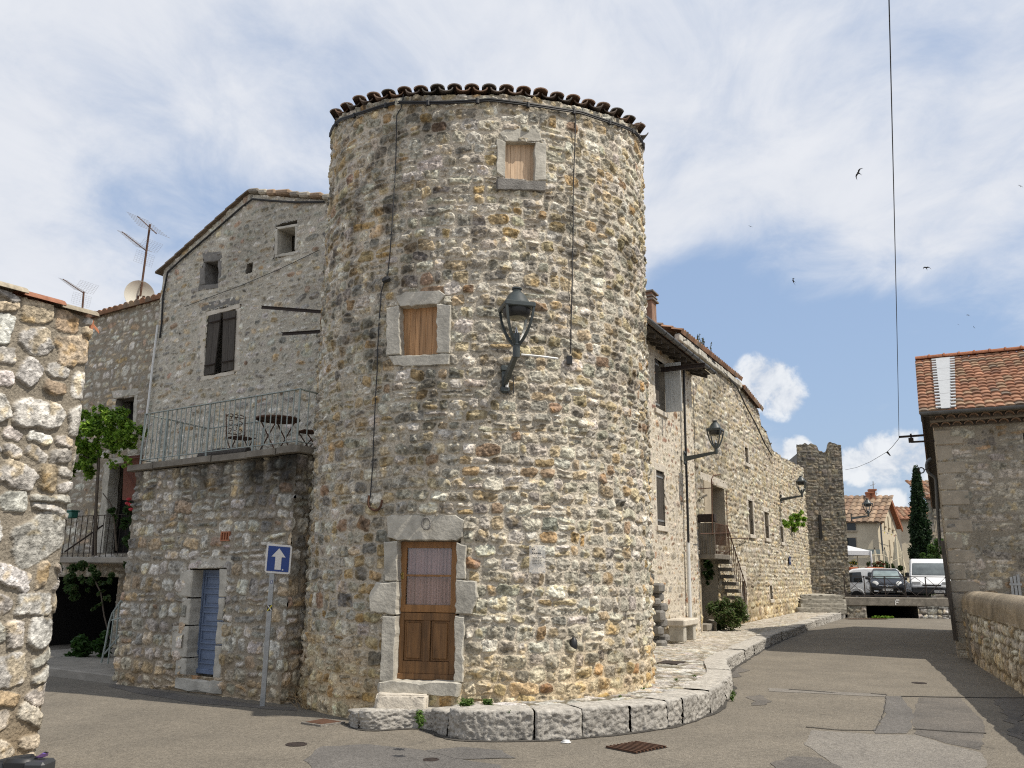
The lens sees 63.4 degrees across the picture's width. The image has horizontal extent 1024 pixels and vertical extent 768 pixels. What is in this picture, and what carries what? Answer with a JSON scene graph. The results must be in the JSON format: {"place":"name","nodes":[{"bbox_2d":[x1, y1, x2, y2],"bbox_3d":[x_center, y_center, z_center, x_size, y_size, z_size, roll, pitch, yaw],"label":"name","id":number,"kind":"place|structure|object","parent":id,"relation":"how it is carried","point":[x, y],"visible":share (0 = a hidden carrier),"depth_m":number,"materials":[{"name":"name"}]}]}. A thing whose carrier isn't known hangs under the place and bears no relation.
{"place":"outdoors","nodes":[
{"label":"outdoors","id":0,"kind":"place"},
{"bbox_2d":[47,648,117,683],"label":"pavement","id":1,"kind":"structure","parent":0,"point":[92,668],"depth_m":15.27,"materials":[{"name":"concrete"}]},
{"bbox_2d":[61,630,112,656],"bbox_3d":[-8.764,5.441,17.125,1.158,0.716,0.523,-3,-14,17],"label":"fern","id":2,"kind":"object","parent":1,"relation":"on","point":[82,646],"visible":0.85,"depth_m":17.05,"materials":[{"name":"green plant"}]},
{"bbox_2d":[100,600,122,663],"bbox_3d":[-6.890,4.578,15.408,1.319,1.334,0.800,-7,-15,30],"label":"stair railing","id":3,"kind":"object","parent":1,"relation":"on","point":[108,626],"visible":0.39,"depth_m":15.36,"materials":[{"name":"metal"}]},
{"bbox_2d":[0,0,1023,506],"label":"sky","id":4,"kind":"structure","parent":0,"point":[764,116],"materials":[{"name":"blue"}]},
{"bbox_2d":[35,617,1023,767],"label":"road","id":5,"kind":"structure","parent":0,"point":[88,724],"depth_m":10.90,"materials":[{"name":"asphalt"}]},
{"bbox_2d":[0,752,55,767],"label":"motor scooter","id":6,"kind":"object","parent":5,"relation":"on","point":[27,761],"visible":1,"depth_m":4.60,"materials":[{"name":"grey plastic"}]},
{"bbox_2d":[109,684,296,710],"bbox_3d":[-5.007,4.808,12.720,4.566,0.015,0.584,-7,-15,31],"label":"road patch","id":7,"kind":"object","parent":5,"relation":"on","point":[181,697],"visible":1,"depth_m":12.57,"materials":[{"name":"asphalt"}]},
{"bbox_2d":[285,742,306,746],"bbox_3d":[-2.439,4.078,9.368,0.240,0.019,0.240,1,-13,0],"label":"valve cover","id":8,"kind":"object","parent":5,"relation":"on","point":[294,744],"visible":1,"depth_m":9.34,"materials":[{"name":"metal"}]},
{"bbox_2d":[284,683,312,709],"bbox_3d":[-2.944,4.476,11.906,0.610,0.337,0.744,-12,-18,43],"label":"dry grass tuft","id":9,"kind":"object","parent":5,"relation":"on","point":[303,704],"visible":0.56,"depth_m":11.84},
{"bbox_2d":[301,718,344,726],"bbox_3d":[-2.445,4.364,10.671,0.418,0.038,0.413,-9,-16,37],"label":"manhole cover","id":10,"kind":"object","parent":5,"relation":"on","point":[321,722],"visible":1,"depth_m":10.61,"materials":[{"name":"metal"}]},
{"bbox_2d":[304,744,500,767],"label":"road patch","id":11,"kind":"object","parent":5,"relation":"on","point":[362,756],"visible":1,"depth_m":8.65,"materials":[{"name":"asphalt"}]},
{"bbox_2d":[413,708,426,728],"bbox_3d":[-0.990,3.614,8.951,0.132,0.158,0.470,3,-13,-9],"label":"weed","id":12,"kind":"object","parent":5,"relation":"on","point":[420,718],"visible":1,"depth_m":8.81,"materials":[{"name":"green plant"}]},
{"bbox_2d":[425,747,514,758],"bbox_3d":[-0.467,3.984,8.938,0.817,0.008,0.745,5,-14,-20],"label":"road patch","id":13,"kind":"object","parent":5,"relation":"on","point":[467,753],"visible":1,"depth_m":8.94,"materials":[{"name":"asphalt"}]},
{"bbox_2d":[345,636,792,741],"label":"gutter dirt","id":14,"kind":"structure","parent":5,"relation":"on","point":[721,708],"depth_m":10.27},
{"bbox_2d":[348,612,845,740],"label":"kerb","id":15,"kind":"structure","parent":5,"relation":"on","point":[501,722],"depth_m":10.30,"materials":[{"name":"stone"}]},
{"bbox_2d":[605,741,667,753],"bbox_3d":[1.395,4.094,9.307,0.576,0.060,0.427,11,-17,-39],"label":"storm drain","id":16,"kind":"object","parent":5,"relation":"on","point":[635,747],"visible":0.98,"depth_m":9.26,"materials":[{"name":"metal"}]},
{"bbox_2d":[657,322,811,631],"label":"rampart house","id":17,"kind":"structure","parent":5,"relation":"on","point":[755,479],"depth_m":32.16,"materials":[{"name":"stone"}]},
{"bbox_2d":[697,529,700,626],"bbox_3d":[5.633,5.873,25.215,0.060,3.275,0.450,-6,-15,28],"label":"drainpipe","id":18,"kind":"object","parent":17,"relation":"attached to","point":[698,571],"visible":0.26,"depth_m":25.39,"materials":[{"name":"metal"}]},
{"bbox_2d":[702,559,714,585],"bbox_3d":[6.489,6.167,27.485,0.470,1.020,1.059,-5,-14,23],"label":"hanging plant","id":19,"kind":"object","parent":17,"relation":"hanging from","point":[708,565],"visible":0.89,"depth_m":27.22,"materials":[{"name":"green plant"}]},
{"bbox_2d":[698,474,749,619],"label":"exterior staircase","id":20,"kind":"structure","parent":17,"relation":"attached to","point":[708,538],"depth_m":26.36,"materials":[{"name":"concrete"}]},
{"bbox_2d":[683,339,772,456],"bbox_3d":[8.525,0.837,31.654,0.060,2.232,13.092,-6,-15,28],"label":"power cable","id":21,"kind":"object","parent":17,"relation":"attached to","point":[741,398],"visible":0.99,"depth_m":32.93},
{"bbox_2d":[780,475,806,502],"bbox_3d":[12.853,4.813,37.891,1.160,1.225,0.420,-6,-15,28],"label":"wall lamp","id":22,"kind":"object","parent":17,"relation":"attached to","point":[800,480],"visible":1,"depth_m":37.71,"materials":[{"name":"metal"}]},
{"bbox_2d":[782,510,806,532],"bbox_3d":[13.416,6.492,39.388,0.771,1.115,4.920,-7,-15,30],"label":"wall plant","id":23,"kind":"object","parent":17,"relation":"attached to","point":[798,517],"depth_m":39.78,"materials":[{"name":"green plant"}]},
{"bbox_2d":[732,666,748,676],"bbox_3d":[4.593,5.845,16.838,0.499,0.006,2.346,-3,-13,13],"label":"road patch","id":24,"kind":"object","parent":5,"relation":"on","point":[737,671],"visible":0.67,"depth_m":16.86,"materials":[{"name":"asphalt"}]},
{"bbox_2d":[746,694,771,704],"bbox_3d":[3.883,4.959,13.019,0.359,0.004,1.259,-2,-13,10],"label":"road patch","id":25,"kind":"object","parent":5,"relation":"on","point":[759,699],"visible":1,"depth_m":12.93,"materials":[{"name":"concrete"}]},
{"bbox_2d":[771,756,841,767],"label":"road patch","id":26,"kind":"object","parent":5,"relation":"on","point":[799,762],"visible":1,"depth_m":8.60,"materials":[{"name":"asphalt"}]},
{"bbox_2d":[768,688,885,696],"bbox_3d":[5.278,5.186,13.927,1.878,0.007,0.459,-4,-14,19],"label":"road patch","id":27,"kind":"object","parent":5,"relation":"on","point":[815,691],"visible":1,"depth_m":13.93,"materials":[{"name":"asphalt"}]},
{"bbox_2d":[873,696,913,733],"bbox_3d":[5.536,4.728,11.913,0.459,0.009,3.849,-6,-14,26],"label":"road patch","id":28,"kind":"object","parent":5,"relation":"on","point":[898,717],"visible":1,"depth_m":11.52,"materials":[{"name":"asphalt"}]},
{"bbox_2d":[804,730,987,767],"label":"road patch","id":29,"kind":"object","parent":5,"relation":"on","point":[850,750],"visible":1,"depth_m":9.24,"materials":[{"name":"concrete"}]},
{"bbox_2d":[912,697,984,749],"bbox_3d":[6.076,4.657,11.567,0.886,0.015,4.729,-6,-14,26],"label":"road patch","id":30,"kind":"object","parent":5,"relation":"on","point":[950,714],"visible":1,"depth_m":11.21,"materials":[{"name":"asphalt"}]},
{"bbox_2d":[913,728,985,732],"bbox_3d":[5.560,4.405,10.521,0.853,0.004,0.114,-3,-13,16],"label":"road patch","id":31,"kind":"object","parent":30,"relation":"on","point":[951,731],"visible":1,"depth_m":10.49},
{"bbox_2d":[918,696,1023,697],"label":"road patch","id":32,"kind":"object","parent":5,"relation":"on","point":[976,697],"visible":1,"depth_m":13.60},
{"bbox_2d":[994,698,1023,740],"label":"road patch","id":33,"kind":"object","parent":5,"relation":"on","point":[1013,709],"visible":1,"depth_m":12.06,"materials":[{"name":"asphalt"}]},
{"bbox_2d":[449,612,826,709],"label":"sidewalk","id":34,"kind":"structure","parent":0,"point":[698,651],"depth_m":17.67,"materials":[{"name":"stone"}]},
{"bbox_2d":[375,692,429,709],"bbox_3d":[-1.387,4.213,11.197,0.783,0.240,1.456,1,-13,0],"label":"stone step","id":35,"kind":"object","parent":34,"relation":"on","point":[409,701],"visible":0.43,"depth_m":10.51,"materials":[{"name":"stone"}]},
{"bbox_2d":[457,697,474,706],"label":"weed","id":36,"kind":"object","parent":34,"relation":"on","point":[466,702],"visible":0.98,"depth_m":10.16,"materials":[{"name":"green plant"}]},
{"bbox_2d":[481,698,492,704],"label":"weed","id":37,"kind":"object","parent":34,"relation":"on","point":[486,702],"visible":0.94,"depth_m":10.25,"materials":[{"name":"green plant"}]},
{"bbox_2d":[657,660,685,664],"bbox_3d":[3.061,5.353,15.930,0.400,0.020,0.550,-6,-15,28],"label":"cellar hatch","id":38,"kind":"object","parent":34,"relation":"on","point":[671,662],"visible":1,"depth_m":15.83,"materials":[{"name":"metal"}]},
{"bbox_2d":[645,289,716,645],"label":"white house","id":39,"kind":"structure","parent":34,"relation":"on","point":[668,489],"depth_m":23.05,"materials":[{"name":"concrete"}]},
{"bbox_2d":[660,363,705,371],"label":"steel beam","id":40,"kind":"structure","parent":39,"relation":"attached to","point":[682,367],"depth_m":23.03,"materials":[{"name":"metal"}]},
{"bbox_2d":[682,343,689,542],"bbox_3d":[5.100,1.652,24.316,0.070,5.909,0.297,-6,-15,28],"label":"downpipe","id":41,"kind":"object","parent":39,"relation":"attached to","point":[686,467],"visible":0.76,"depth_m":24.15,"materials":[{"name":"metal"}]},
{"bbox_2d":[686,542,691,617],"bbox_3d":[4.981,5.719,23.284,0.108,2.541,0.168,-6,-15,28],"label":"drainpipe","id":42,"kind":"object","parent":39,"relation":"attached to","point":[689,580],"visible":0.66,"depth_m":23.29,"materials":[{"name":"white plastic"}]},
{"bbox_2d":[683,420,723,464],"bbox_3d":[5.513,1.685,23.929,1.160,1.225,0.420,-6,-15,28],"label":"wall lamp","id":43,"kind":"object","parent":39,"relation":"attached to","point":[714,429],"visible":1,"depth_m":23.74,"materials":[{"name":"metal"}]},
{"bbox_2d":[667,617,697,641],"bbox_3d":[4.410,6.352,21.427,0.500,0.555,1.250,-6,-15,28],"label":"stone bench","id":44,"kind":"object","parent":34,"relation":"on","point":[682,629],"visible":0.94,"depth_m":21.00,"materials":[{"name":"stone"}]},
{"bbox_2d":[707,619,716,630],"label":"concrete block","id":45,"kind":"structure","parent":34,"relation":"on","point":[714,624],"depth_m":26.02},
{"bbox_2d":[705,596,750,630],"bbox_3d":[6.885,7.294,26.209,1.416,1.200,1.188,1,-13,0],"label":"shrub","id":46,"kind":"object","parent":34,"relation":"on","point":[732,616],"visible":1,"depth_m":26.09,"materials":[{"name":"green plant"}]},
{"label":"ground","id":47,"kind":"structure","parent":0,"visible":0},
{"bbox_2d":[0,281,98,758],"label":"corner wall","id":48,"kind":"structure","parent":47,"relation":"on","point":[44,344],"depth_m":8.59,"materials":[{"name":"stone"}]},
{"bbox_2d":[49,293,160,647],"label":"back house","id":49,"kind":"structure","parent":47,"relation":"on","point":[117,370],"depth_m":21.05,"materials":[{"name":"stone"}]},
{"bbox_2d":[60,278,96,307],"bbox_3d":[-13.646,-2.669,25.805,1.483,1.544,0.604,-7,-15,30],"label":"tv aerial","id":50,"kind":"object","parent":49,"relation":"attached to","point":[78,289],"visible":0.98,"depth_m":25.59,"materials":[{"name":"metal"}]},
{"bbox_2d":[60,446,127,563],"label":"balcony","id":51,"kind":"structure","parent":49,"relation":"attached to","point":[97,560],"depth_m":18.82,"materials":[{"name":"metal"}]},
{"bbox_2d":[66,510,79,518],"bbox_3d":[-10.312,3.037,19.310,0.460,0.180,0.220,-7,-15,30],"label":"planter box","id":52,"kind":"object","parent":51,"relation":"attached to","point":[72,513],"visible":0.66,"depth_m":19.19,"materials":[{"name":"green plastic"}]},
{"bbox_2d":[59,560,126,638],"bbox_3d":[-9.295,4.683,18.115,2.586,1.645,0.543,-8,-16,33],"label":"creeper","id":53,"kind":"object","parent":51,"relation":"hanging from","point":[71,588],"visible":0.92,"depth_m":18.22,"materials":[{"name":"green plant"}]},
{"bbox_2d":[70,404,147,555],"bbox_3d":[-9.567,2.139,18.692,3.587,3.401,0.838,-7,-15,29],"label":"wisteria","id":54,"kind":"object","parent":51,"relation":"attached to","point":[114,439],"visible":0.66,"depth_m":18.56,"materials":[{"name":"green plant"}]},
{"bbox_2d":[103,493,132,550],"bbox_3d":[-8.580,3.039,18.270,1.507,1.332,0.495,-10,-17,40],"label":"rose bush","id":55,"kind":"object","parent":51,"relation":"attached to","point":[128,509],"visible":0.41,"depth_m":18.13,"materials":[{"name":"green plant"}]},
{"bbox_2d":[124,280,154,301],"bbox_3d":[-10.816,-2.410,24.022,0.642,1.212,0.604,1,-13,0],"label":"satellite dish","id":56,"kind":"object","parent":49,"relation":"attached to","point":[132,290],"visible":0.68,"depth_m":24.08,"materials":[{"name":"beige metal"}]},
{"bbox_2d":[118,213,168,296],"bbox_3d":[-11.057,-3.767,24.672,1.671,2.643,1.082,-11,-17,40],"label":"tv aerial","id":57,"kind":"object","parent":49,"relation":"on","point":[145,256],"visible":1,"depth_m":24.41,"materials":[{"name":"metal"}]},
{"bbox_2d":[112,445,315,703],"bbox_3d":[-4.605,3.274,14.438,4.214,3.890,2.242,-7,-15,30],"label":"terrace annex","id":58,"kind":"object","parent":47,"relation":"on","point":[205,531],"visible":0.69,"depth_m":13.49,"materials":[{"name":"stone"}]},
{"bbox_2d":[196,570,225,674],"bbox_3d":[-4.803,3.878,13.524,0.866,1.640,0.080,-7,-15,30],"label":"blue door","id":59,"kind":"structure","parent":58,"relation":"in","point":[209,608],"depth_m":13.60,"materials":[{"name":"paint"}]},
{"bbox_2d":[197,447,250,456],"bbox_3d":[-5.045,1.225,14.515,1.204,0.217,0.213,-7,-15,30],"label":"log","id":60,"kind":"object","parent":58,"relation":"on","point":[227,451],"visible":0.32,"depth_m":14.41,"materials":[{"name":"brown wood"}]},
{"bbox_2d":[139,388,317,463],"bbox_3d":[-4.726,0.964,14.775,4.082,1.081,1.633,-7,-15,30],"label":"terrace railing","id":61,"kind":"object","parent":58,"relation":"on","point":[163,457],"visible":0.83,"depth_m":14.18,"materials":[{"name":"metal"}]},
{"bbox_2d":[225,413,255,447],"bbox_3d":[-4.886,0.971,14.882,0.460,0.924,0.420,-11,-17,42],"label":"garden chair","id":62,"kind":"object","parent":58,"relation":"on","point":[240,438],"visible":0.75,"depth_m":14.98,"materials":[{"name":"metal"}]},
{"bbox_2d":[256,415,300,449],"bbox_3d":[-4.113,0.967,14.474,0.776,0.737,0.776,1,-13,0],"label":"garden table","id":63,"kind":"object","parent":58,"relation":"on","point":[278,421],"visible":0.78,"depth_m":14.47,"materials":[{"name":"metal"}]},
{"bbox_2d":[298,429,313,446],"bbox_3d":[-3.458,0.827,14.314,0.460,0.924,0.420,9,-15,-33],"label":"garden chair","id":64,"kind":"object","parent":58,"relation":"on","point":[303,431],"visible":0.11,"depth_m":14.27,"materials":[{"name":"metal"}]},
{"bbox_2d":[142,188,328,606],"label":"gable house","id":65,"kind":"structure","parent":47,"relation":"on","point":[234,343],"depth_m":17.39,"materials":[{"name":"stone"}]},
{"bbox_2d":[145,325,158,432],"bbox_3d":[-8.025,-0.077,18.398,0.134,2.562,0.045,-7,-15,30],"label":"downpipe","id":66,"kind":"object","parent":65,"relation":"attached to","point":[152,369],"visible":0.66,"depth_m":18.41,"materials":[{"name":"white plastic"}]},
{"bbox_2d":[159,198,324,337],"bbox_3d":[-5.873,-2.630,17.744,4.794,2.782,0.044,-7,-15,30],"label":"verge cable","id":67,"kind":"object","parent":65,"relation":"attached to","point":[212,232],"visible":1,"depth_m":18.34,"materials":[{"name":"rubber"}]},
{"bbox_2d":[185,250,318,306],"bbox_3d":[-5.552,-2.191,17.448,3.954,0.580,0.012,-7,-15,30],"label":"sagging wire","id":68,"kind":"object","parent":65,"relation":"attached to","point":[253,280],"visible":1,"depth_m":17.36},
{"bbox_2d":[260,544,291,705],"bbox_3d":[-3.518,3.584,12.235,0.378,2.405,0.066,3,-13,-11],"label":"one way sign","id":69,"kind":"object","parent":47,"relation":"on","point":[278,559],"visible":0.94,"depth_m":12.37,"materials":[{"name":"metal"}]},
{"bbox_2d":[297,83,656,725],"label":"round tower","id":70,"kind":"structure","parent":47,"relation":"on","point":[422,580],"depth_m":11.90,"materials":[{"name":"stone"}]},
{"bbox_2d":[261,305,320,313],"bbox_3d":[-4.108,-1.394,15.561,1.717,0.422,0.060,-7,-15,30],"label":"iron bar","id":71,"kind":"object","parent":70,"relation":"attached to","point":[291,309],"visible":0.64,"depth_m":15.58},
{"bbox_2d":[281,330,320,335],"bbox_3d":[-3.844,-0.946,15.298,1.100,0.158,0.060,-7,-15,30],"label":"iron bar","id":72,"kind":"object","parent":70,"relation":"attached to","point":[301,332],"visible":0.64,"depth_m":15.32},
{"bbox_2d":[367,495,382,511],"bbox_3d":[-1.899,1.653,11.484,0.271,0.229,0.035,-6,-15,28],"label":"iron hook","id":73,"kind":"object","parent":70,"relation":"attached to","point":[371,508],"visible":1,"depth_m":11.47,"materials":[{"name":"metal"}]},
{"bbox_2d":[370,94,403,497],"bbox_3d":[-1.826,-1.439,12.166,0.304,6.181,0.031,-7,-15,31],"label":"wall cable","id":74,"kind":"object","parent":70,"relation":"attached to","point":[380,300],"depth_m":12.17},
{"bbox_2d":[397,541,458,679],"bbox_3d":[-1.130,3.026,11.117,0.810,1.793,0.117,-2,-13,10],"label":"door","id":75,"kind":"structure","parent":70,"relation":"in","point":[430,584],"depth_m":11.11,"materials":[{"name":"brown wood"}]},
{"bbox_2d":[329,98,644,150],"bbox_3d":[-0.444,-4.316,13.992,5.750,0.911,3.043,1,-13,0],"label":"eave cable","id":76,"kind":"object","parent":70,"relation":"attached to","point":[573,111],"visible":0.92,"depth_m":12.74,"materials":[{"name":"rubber"}]},
{"bbox_2d":[570,114,575,353],"bbox_3d":[0.912,-2.346,12.395,0.126,3.930,0.026,6,-14,-21],"label":"wall cable","id":77,"kind":"object","parent":76,"relation":"hanging from","point":[572,240],"depth_m":12.35,"materials":[{"name":"rubber"}]},
{"bbox_2d":[498,286,535,392],"bbox_3d":[0.007,-0.609,11.272,0.420,1.335,0.830,4,-13,-14],"label":"wall lamp","id":78,"kind":"object","parent":70,"relation":"attached to","point":[516,305],"visible":1,"depth_m":11.04,"materials":[{"name":"metal"}]},
{"bbox_2d":[521,354,557,359],"bbox_3d":[0.395,-0.389,11.723,0.553,0.038,0.051,5,-14,-18],"label":"conduit","id":79,"kind":"object","parent":70,"relation":"attached to","point":[541,356],"visible":1,"depth_m":11.70,"materials":[{"name":"white plastic"}]},
{"bbox_2d":[570,637,577,650],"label":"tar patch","id":80,"kind":"object","parent":70,"relation":"on","point":[573,642],"visible":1,"depth_m":11.05,"materials":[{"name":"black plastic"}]},
{"bbox_2d":[789,442,850,614],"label":"square tower","id":81,"kind":"structure","parent":47,"relation":"on","point":[826,522],"depth_m":44.15,"materials":[{"name":"stone"}]},
{"bbox_2d":[850,499,872,520],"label":"wall lamp","id":82,"kind":"object","parent":81,"relation":"attached to","point":[867,503],"visible":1,"depth_m":44.45,"materials":[{"name":"metal"}]},
{"bbox_2d":[843,597,950,618],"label":"culvert bridge","id":83,"kind":"structure","parent":47,"relation":"on","point":[899,607],"depth_m":39.95,"materials":[{"name":"concrete"}]},
{"bbox_2d":[843,576,947,597],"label":"parking railing","id":84,"kind":"object","parent":83,"relation":"on","point":[884,586],"visible":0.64,"depth_m":40.25,"materials":[{"name":"metal"}]},
{"bbox_2d":[915,345,1023,657],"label":"house","id":85,"kind":"structure","parent":47,"relation":"on","point":[971,407],"depth_m":21.02,"materials":[{"name":"stone"}]},
{"bbox_2d":[899,434,934,442],"bbox_3d":[12.319,1.617,24.941,1.212,0.279,0.140,-6,-14,26],"label":"cable bracket","id":86,"kind":"object","parent":85,"relation":"attached to","point":[910,439],"visible":0.95,"depth_m":24.98,"materials":[{"name":"metal"}]},
{"bbox_2d":[888,0,898,423],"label":"overhead wire","id":87,"kind":"object","parent":86,"relation":"attached to","point":[893,185],"visible":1,"depth_m":12.27,"materials":[{"name":"metal"}]},
{"bbox_2d":[925,457,940,545],"bbox_3d":[14.934,4.146,29.320,0.359,3.136,0.110,-6,-14,26],"label":"downpipe","id":88,"kind":"object","parent":85,"relation":"attached to","point":[928,460],"visible":0.97,"depth_m":29.25,"materials":[{"name":"metal"}]},
{"bbox_2d":[940,541,957,640],"bbox_3d":[10.927,5.150,20.715,0.169,2.423,0.080,-6,-14,26],"label":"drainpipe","id":89,"kind":"object","parent":85,"relation":"attached to","point":[950,601],"visible":1,"depth_m":20.67,"materials":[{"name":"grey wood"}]},
{"bbox_2d":[1009,574,1021,595],"bbox_3d":[12.219,5.027,20.068,0.260,0.810,0.045,-6,-14,26],"label":"picket panel","id":90,"kind":"object","parent":85,"relation":"attached to","point":[1016,583],"visible":0.63,"depth_m":20.09,"materials":[{"name":"wood"}]},
{"bbox_2d":[961,590,1023,694],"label":"parapet wall","id":91,"kind":"structure","parent":47,"relation":"on","point":[993,623],"depth_m":16.06,"materials":[{"name":"stone"}]},
{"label":"parking ground","id":92,"kind":"structure","parent":0,"visible":0},
{"bbox_2d":[796,594,846,614],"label":"stone steps","id":93,"kind":"structure","parent":92,"relation":"on","point":[823,603],"depth_m":39.26,"materials":[{"name":"stone"}]},
{"bbox_2d":[849,559,857,570],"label":"flower planter","id":94,"kind":"object","parent":92,"relation":"on","point":[852,562],"visible":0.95,"depth_m":47.89,"materials":[{"name":"green plant"}]},
{"bbox_2d":[848,546,872,566],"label":"marquee","id":95,"kind":"object","parent":92,"relation":"on","point":[853,551],"visible":0.09,"depth_m":49.07,"materials":[{"name":"white fabric"}]},
{"bbox_2d":[844,489,902,567],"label":"cream house","id":96,"kind":"structure","parent":92,"relation":"on","point":[866,533],"depth_m":61.75,"materials":[{"name":"paint"}]},
{"bbox_2d":[846,523,857,531],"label":"window","id":97,"kind":"structure","parent":96,"relation":"in","point":[851,527],"depth_m":61.53,"materials":[{"name":"grey glass"}]},
{"bbox_2d":[847,537,856,547],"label":"window","id":98,"kind":"structure","parent":96,"relation":"in","point":[851,541],"depth_m":61.31,"materials":[{"name":"grey glass"}]},
{"bbox_2d":[865,560,885,567],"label":"flower planter","id":99,"kind":"object","parent":92,"relation":"on","point":[875,564],"visible":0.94,"depth_m":48.38,"materials":[{"name":"green plant"}]},
{"bbox_2d":[857,551,904,575],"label":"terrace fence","id":100,"kind":"object","parent":92,"relation":"on","point":[884,560],"visible":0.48,"depth_m":49.55,"materials":[{"name":"beige wood"}]},
{"bbox_2d":[865,568,907,596],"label":"black hatchback","id":101,"kind":"object","parent":92,"relation":"on","point":[875,586],"visible":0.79,"depth_m":41.58,"materials":[{"name":"paint"}]},
{"bbox_2d":[849,568,923,597],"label":"white panel van","id":102,"kind":"object","parent":92,"relation":"on","point":[854,575],"visible":0.33,"depth_m":45.77,"materials":[{"name":"paint"}]},
{"bbox_2d":[879,561,905,575],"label":"hedge","id":103,"kind":"object","parent":92,"relation":"on","point":[899,568],"visible":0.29,"depth_m":49.77,"materials":[{"name":"green plant"}]},
{"bbox_2d":[892,534,908,582],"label":"closed parasol","id":104,"kind":"object","parent":92,"relation":"on","point":[897,553],"visible":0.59,"depth_m":52.79,"materials":[{"name":"beige fabric"}]},
{"bbox_2d":[895,506,926,582],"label":"beige house","id":105,"kind":"structure","parent":92,"relation":"on","point":[903,537],"depth_m":69.04,"materials":[{"name":"paint"}]},
{"bbox_2d":[907,465,935,597],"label":"cypress","id":106,"kind":"object","parent":92,"relation":"on","point":[920,531],"visible":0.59,"depth_m":50.28,"materials":[{"name":"green plant"}]},
{"bbox_2d":[905,480,947,597],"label":"stone house","id":107,"kind":"structure","parent":92,"relation":"on","point":[931,516],"depth_m":56.44,"materials":[{"name":"stone"}]},
{"bbox_2d":[906,559,950,597],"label":"white van","id":108,"kind":"object","parent":92,"relation":"on","point":[933,569],"visible":0.86,"depth_m":42.00,"materials":[{"name":"paint"}]},
{"bbox_2d":[919,538,943,558],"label":"bush","id":109,"kind":"object","parent":92,"relation":"on","point":[933,551],"visible":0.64,"depth_m":47.05,"materials":[{"name":"green plant"}]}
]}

